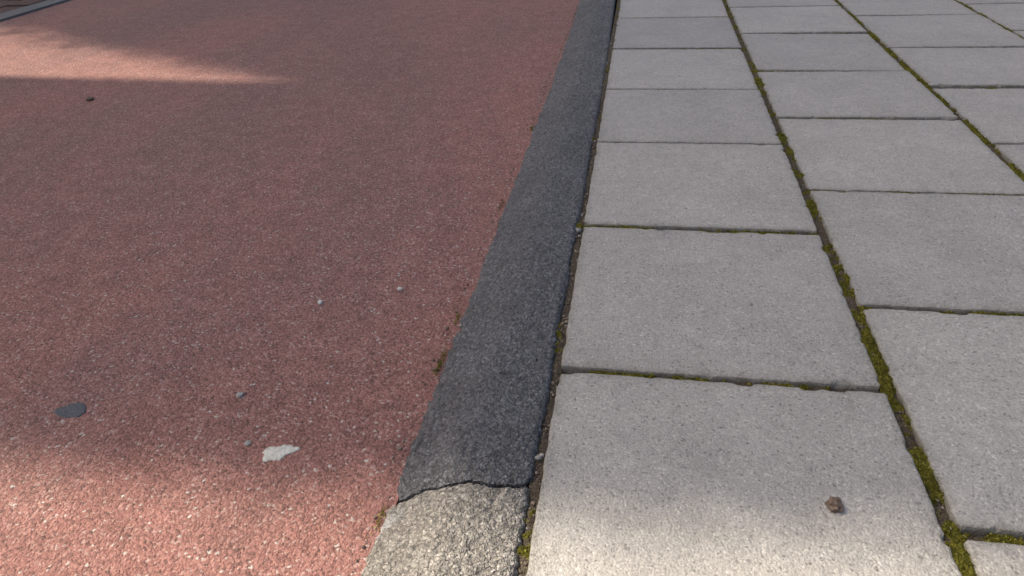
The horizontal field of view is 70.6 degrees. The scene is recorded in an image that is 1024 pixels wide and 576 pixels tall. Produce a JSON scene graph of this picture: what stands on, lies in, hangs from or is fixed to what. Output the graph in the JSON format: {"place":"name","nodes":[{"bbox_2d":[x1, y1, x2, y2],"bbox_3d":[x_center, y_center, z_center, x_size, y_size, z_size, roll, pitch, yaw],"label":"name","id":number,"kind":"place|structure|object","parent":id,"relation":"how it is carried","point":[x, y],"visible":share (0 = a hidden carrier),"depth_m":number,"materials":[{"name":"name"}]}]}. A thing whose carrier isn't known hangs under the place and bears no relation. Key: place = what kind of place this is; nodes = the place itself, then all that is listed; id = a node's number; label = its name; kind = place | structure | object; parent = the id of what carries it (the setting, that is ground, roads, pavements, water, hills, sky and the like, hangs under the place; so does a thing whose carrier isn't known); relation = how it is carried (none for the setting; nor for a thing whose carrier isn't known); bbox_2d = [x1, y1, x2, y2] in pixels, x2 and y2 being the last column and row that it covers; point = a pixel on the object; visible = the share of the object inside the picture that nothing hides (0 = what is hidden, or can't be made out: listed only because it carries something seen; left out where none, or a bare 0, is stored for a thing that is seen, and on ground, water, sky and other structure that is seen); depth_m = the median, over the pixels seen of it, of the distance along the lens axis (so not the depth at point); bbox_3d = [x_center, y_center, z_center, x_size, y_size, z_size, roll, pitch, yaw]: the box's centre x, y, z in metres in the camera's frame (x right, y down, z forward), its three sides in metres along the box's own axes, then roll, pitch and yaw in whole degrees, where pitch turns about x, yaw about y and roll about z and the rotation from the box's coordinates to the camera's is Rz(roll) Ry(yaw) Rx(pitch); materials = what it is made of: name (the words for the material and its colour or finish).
{"place":"outdoors","nodes":[
{"label":"outdoors","id":0,"kind":"place"},
{"bbox_2d":[0,0,45,13],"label":"brick paving","id":1,"kind":"structure","parent":0,"point":[7,5],"depth_m":2.75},
{"bbox_2d":[0,0,579,575],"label":"bicycle path","id":2,"kind":"structure","parent":0,"point":[288,130],"depth_m":0.99,"materials":[{"name":"red asphalt"}]},
{"bbox_2d":[0,0,70,21],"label":"edging band","id":3,"kind":"object","parent":2,"relation":"on","point":[12,14],"visible":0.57,"depth_m":2.65,"materials":[{"name":"concrete"}]},
{"bbox_2d":[53,402,86,417],"bbox_3d":[-0.445,0.123,0.729,0.035,0.001,0.025,0,32,4],"label":"chewing gum","id":4,"kind":"object","parent":2,"relation":"on","point":[75,410],"visible":1,"depth_m":0.73,"materials":[{"name":"grey rubber"}]},
{"bbox_2d":[236,392,243,397],"bbox_3d":[-0.277,0.109,0.737,0.008,0.004,0.010,1,32,7],"label":"pebble","id":5,"kind":"object","parent":2,"relation":"on","point":[239,394],"visible":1,"depth_m":0.73,"materials":[{"name":"grey stone"}]},
{"bbox_2d":[244,440,250,445],"bbox_3d":[-0.247,0.145,0.676,0.007,0.003,0.007,-2,32,2],"label":"pebble","id":6,"kind":"object","parent":2,"relation":"on","point":[247,443],"visible":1,"depth_m":0.68,"materials":[{"name":"grey stone"}]},
{"bbox_2d":[262,444,299,461],"bbox_3d":[-0.213,0.150,0.665,0.034,0.002,0.022,-17,35,-21],"label":"bird dropping","id":7,"kind":"object","parent":2,"relation":"on","point":[272,453],"visible":1,"depth_m":0.66,"materials":[{"name":"white"}]},
{"bbox_2d":[13,0,957,575],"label":"grit","id":8,"kind":"object","parent":2,"relation":"on","point":[571,272],"visible":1,"depth_m":0.85,"materials":[{"name":"stone"}]},
{"bbox_2d":[516,0,1023,575],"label":"sand joint","id":9,"kind":"object","parent":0,"point":[940,510],"visible":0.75,"depth_m":0.71,"materials":[{"name":"sand"}]},
{"bbox_2d":[367,0,1023,575],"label":"moss","id":10,"kind":"object","parent":9,"relation":"on","point":[919,468],"visible":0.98,"depth_m":0.77,"materials":[{"name":"green plant"}]},
{"bbox_2d":[526,0,1023,575],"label":"pavement","id":11,"kind":"structure","parent":0,"point":[720,472],"depth_m":0.78,"materials":[{"name":"concrete"}]},
{"bbox_2d":[825,496,843,513],"bbox_3d":[0.242,0.163,0.543,0.013,0.013,0.014,8,34,17],"label":"pebble","id":12,"kind":"object","parent":11,"relation":"on","point":[834,505],"visible":1,"depth_m":0.54,"materials":[{"name":"brown stone"}]},
{"label":"ground","id":13,"kind":"structure","parent":0,"visible":0},
{"bbox_2d":[361,0,617,575],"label":"kerb","id":14,"kind":"structure","parent":13,"relation":"on","point":[460,508],"depth_m":0.71,"materials":[{"name":"concrete"}]}
]}

